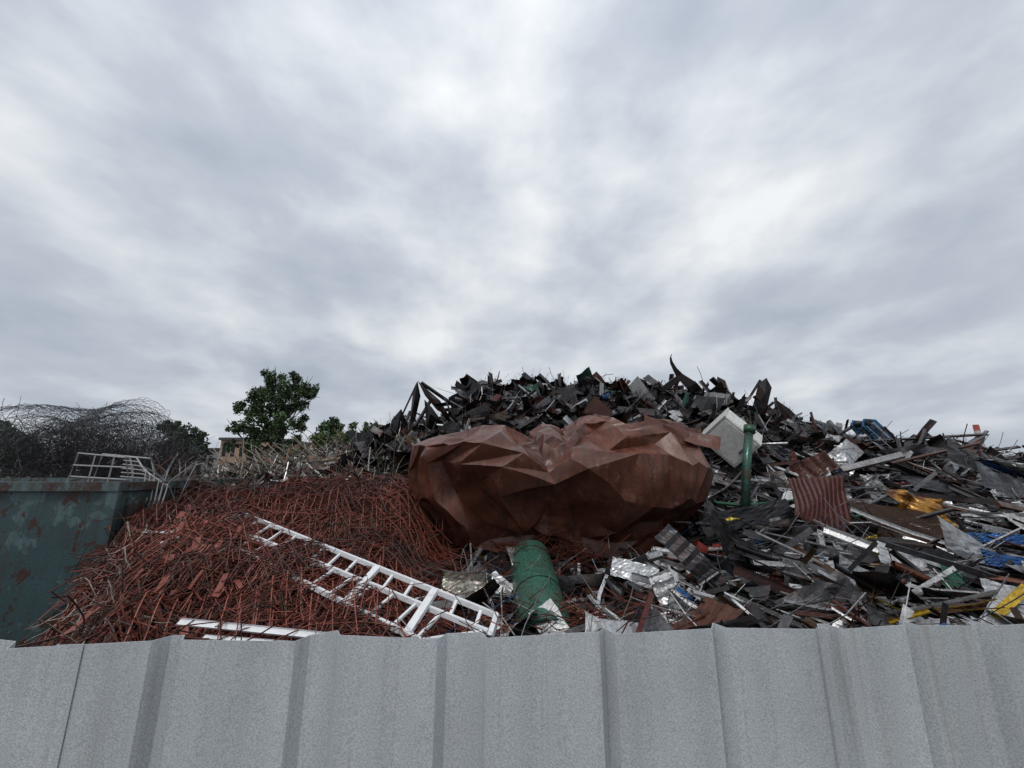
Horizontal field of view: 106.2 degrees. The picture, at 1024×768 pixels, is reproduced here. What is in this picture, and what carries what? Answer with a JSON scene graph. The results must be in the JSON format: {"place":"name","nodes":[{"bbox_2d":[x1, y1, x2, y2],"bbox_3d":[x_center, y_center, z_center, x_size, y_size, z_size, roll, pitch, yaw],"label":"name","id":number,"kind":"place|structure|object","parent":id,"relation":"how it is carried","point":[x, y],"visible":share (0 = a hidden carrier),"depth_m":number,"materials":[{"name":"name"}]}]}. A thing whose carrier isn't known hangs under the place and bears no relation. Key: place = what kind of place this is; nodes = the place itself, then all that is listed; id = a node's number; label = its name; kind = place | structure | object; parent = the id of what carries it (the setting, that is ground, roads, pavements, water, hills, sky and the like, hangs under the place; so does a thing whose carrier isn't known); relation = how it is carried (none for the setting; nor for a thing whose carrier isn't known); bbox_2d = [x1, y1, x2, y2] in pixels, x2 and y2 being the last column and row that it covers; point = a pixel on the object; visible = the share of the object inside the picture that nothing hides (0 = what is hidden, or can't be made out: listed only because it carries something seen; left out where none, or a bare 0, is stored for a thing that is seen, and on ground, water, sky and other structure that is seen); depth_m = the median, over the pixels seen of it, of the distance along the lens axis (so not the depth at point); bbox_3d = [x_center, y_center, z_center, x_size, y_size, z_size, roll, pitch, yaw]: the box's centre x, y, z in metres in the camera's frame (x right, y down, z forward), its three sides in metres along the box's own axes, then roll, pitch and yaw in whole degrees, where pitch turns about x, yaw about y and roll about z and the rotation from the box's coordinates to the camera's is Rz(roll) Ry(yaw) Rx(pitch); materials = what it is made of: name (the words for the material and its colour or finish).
{"place":"outdoors","nodes":[
{"label":"outdoors","id":0,"kind":"place"},
{"bbox_2d":[0,478,253,647],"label":"scrap container","id":1,"kind":"object","parent":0,"point":[47,525],"visible":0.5,"depth_m":4.20,"materials":[{"name":"teal metal"}]},
{"bbox_2d":[180,448,219,476],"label":"warehouse","id":2,"kind":"structure","parent":0,"point":[217,451],"depth_m":49.03,"materials":[{"name":"metal"}]},
{"bbox_2d":[187,458,212,472],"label":"windows","id":3,"kind":"structure","parent":2,"relation":"in","point":[197,458],"depth_m":48.88,"materials":[{"name":"glass"}]},
{"bbox_2d":[217,440,314,467],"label":"walls","id":4,"kind":"structure","parent":0,"point":[232,458],"depth_m":45.33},
{"bbox_2d":[221,445,269,455],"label":"windows","id":5,"kind":"structure","parent":4,"relation":"attached to","point":[232,451],"depth_m":45.32,"materials":[{"name":"glass"}]},
{"bbox_2d":[218,437,309,443],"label":"roof","id":6,"kind":"structure","parent":4,"relation":"on","point":[229,438],"depth_m":45.49,"materials":[{"name":"metal"}]},
{"bbox_2d":[0,0,1023,467],"label":"sky","id":7,"kind":"structure","parent":0,"point":[367,201],"materials":[{"name":"grey"}]},
{"label":"ground","id":8,"kind":"structure","parent":0,"visible":0},
{"bbox_2d":[0,420,44,477],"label":"deciduous tree","id":9,"kind":"object","parent":8,"relation":"on","point":[3,423],"visible":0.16,"depth_m":35.36,"materials":[{"name":"green plant"}]},
{"bbox_2d":[5,468,171,477],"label":"distant treeline","id":10,"kind":"object","parent":8,"relation":"on","point":[45,472],"visible":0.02,"depth_m":89.83,"materials":[{"name":"green plant"}]},
{"bbox_2d":[155,420,212,468],"bbox_3d":[-32.089,7.031,37.437,5.534,7.329,3.503,0,-13,0],"label":"deciduous tree","id":11,"kind":"object","parent":8,"relation":"on","point":[194,430],"visible":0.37,"depth_m":37.49,"materials":[{"name":"green plant"}]},
{"bbox_2d":[222,368,319,461],"bbox_3d":[-17.466,3.508,27.865,6.897,10.012,3.372,0,-13,0],"label":"deciduous tree","id":12,"kind":"object","parent":8,"relation":"on","point":[274,428],"visible":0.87,"depth_m":27.79,"materials":[{"name":"green plant"}]},
{"bbox_2d":[287,427,345,456],"bbox_3d":[-6.963,3.468,13.604,2.608,3.869,1.332,0,-13,0],"label":"light green shrub","id":13,"kind":"object","parent":8,"relation":"on","point":[320,436],"visible":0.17,"depth_m":13.68,"materials":[{"name":"green plant"}]},
{"bbox_2d":[315,415,358,446],"bbox_3d":[-15.141,6.298,33.514,4.136,7.039,2.650,0,-13,0],"label":"deciduous tree","id":14,"kind":"object","parent":8,"relation":"on","point":[327,427],"visible":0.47,"depth_m":33.35,"materials":[{"name":"green plant"}]},
{"bbox_2d":[17,426,709,647],"bbox_3d":[-1.853,1.933,3.755,8.009,3.258,4.665,-11,-16,39],"label":"rusty rebar pile","id":15,"kind":"object","parent":8,"relation":"on","point":[136,575],"visible":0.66,"depth_m":3.47,"materials":[{"name":"brown metal"}]},
{"bbox_2d":[138,530,323,640],"bbox_3d":[-2.595,1.609,3.147,3.363,0.549,0.535,-7,-14,28],"label":"white metal rail","id":16,"kind":"object","parent":15,"relation":"on","point":[259,629],"visible":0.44,"depth_m":2.66,"materials":[{"name":"white metal"}]},
{"bbox_2d":[160,513,499,638],"bbox_3d":[-1.700,1.598,3.438,3.465,0.687,0.698,-5,-13,20],"label":"ladder","id":17,"kind":"object","parent":15,"relation":"on","point":[424,606],"visible":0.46,"depth_m":3.04,"materials":[{"name":"white metal"}]},
{"bbox_2d":[360,421,378,432],"bbox_3d":[-12.199,6.443,33.291,2.997,6.659,2.173,-5,-13,20],"label":"deciduous tree","id":18,"kind":"object","parent":8,"relation":"on","point":[365,428],"visible":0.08,"depth_m":33.84,"materials":[{"name":"green plant"}]},
{"bbox_2d":[0,620,1023,767],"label":"corrugated metal fence","id":19,"kind":"object","parent":8,"relation":"on","point":[902,694],"visible":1,"depth_m":0.52,"materials":[{"name":"grey metal"}]},
{"bbox_2d":[29,354,1023,646],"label":"scrap metal pile","id":20,"kind":"object","parent":8,"relation":"on","point":[767,558],"visible":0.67,"depth_m":4.45,"materials":[{"name":"grey metal"}]},
{"bbox_2d":[0,397,224,477],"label":"wire bundle","id":21,"kind":"object","parent":20,"relation":"on","point":[56,459],"visible":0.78,"depth_m":7.55,"materials":[{"name":"grey metal"}]},
{"bbox_2d":[66,452,167,521],"bbox_3d":[-4.902,1.361,4.872,1.459,0.972,0.518,0,-13,0],"label":"bent tube frame","id":22,"kind":"object","parent":20,"relation":"on","point":[145,471],"visible":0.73,"depth_m":4.85,"materials":[{"name":"white paint"}]},
{"bbox_2d":[510,540,570,629],"bbox_3d":[0.240,1.989,3.628,0.465,0.793,1.379,1,-13,-4],"label":"green steel pipe","id":23,"kind":"object","parent":20,"relation":"on","point":[527,582],"visible":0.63,"depth_m":3.54,"materials":[{"name":"metal"}]},
{"bbox_2d":[408,414,720,563],"bbox_3d":[0.600,1.520,5.306,4.161,2.167,2.446,0,-13,0],"label":"crushed metal tank","id":24,"kind":"object","parent":20,"relation":"on","point":[595,477],"visible":0.84,"depth_m":4.64,"materials":[{"name":"brown metal"}]},
{"bbox_2d":[702,408,762,467],"bbox_3d":[3.386,0.819,5.964,0.810,0.939,0.749,-9,-16,36],"label":"discarded white cabinet","id":25,"kind":"object","parent":20,"relation":"on","point":[726,425],"visible":0.69,"depth_m":5.77,"materials":[{"name":"metal"}]},
{"bbox_2d":[741,424,755,506],"bbox_3d":[3.210,1.182,5.219,0.535,1.300,0.149,8,-15,-32],"label":"green steel post","id":26,"kind":"object","parent":20,"relation":"on","point":[749,431],"visible":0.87,"depth_m":5.21,"materials":[{"name":"metal"}]},
{"bbox_2d":[787,475,850,531],"bbox_3d":[3.755,1.488,4.689,1.030,0.732,0.545,0,-13,0],"label":"red corrugated sheet","id":27,"kind":"object","parent":20,"relation":"on","point":[809,495],"visible":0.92,"depth_m":4.68,"materials":[{"name":"metal"}]},
{"bbox_2d":[850,419,893,442],"bbox_3d":[8.465,1.441,8.990,0.769,1.230,0.525,0,-13,0],"label":"blue scrap grapple","id":28,"kind":"object","parent":20,"relation":"on","point":[872,424],"visible":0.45,"depth_m":8.95,"materials":[{"name":"metal"}]},
{"bbox_2d":[848,501,959,546],"bbox_3d":[4.534,1.582,4.413,0.912,0.426,0.614,-1,-13,6],"label":"rusty wire grating","id":29,"kind":"object","parent":20,"relation":"on","point":[907,516],"visible":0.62,"depth_m":4.43,"materials":[{"name":"brown metal"}]},
{"bbox_2d":[886,489,957,526],"bbox_3d":[5.027,1.516,4.722,0.594,0.423,0.227,-2,-13,11],"label":"yellow metal plate","id":30,"kind":"object","parent":20,"relation":"on","point":[904,498],"visible":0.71,"depth_m":4.74,"materials":[{"name":"yellow metal"}]},
{"bbox_2d":[972,425,985,450],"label":"striped chimney","id":31,"kind":"object","parent":8,"relation":"on","point":[976,428],"visible":0.18,"depth_m":298.24,"materials":[{"name":"white paint"}]}
]}

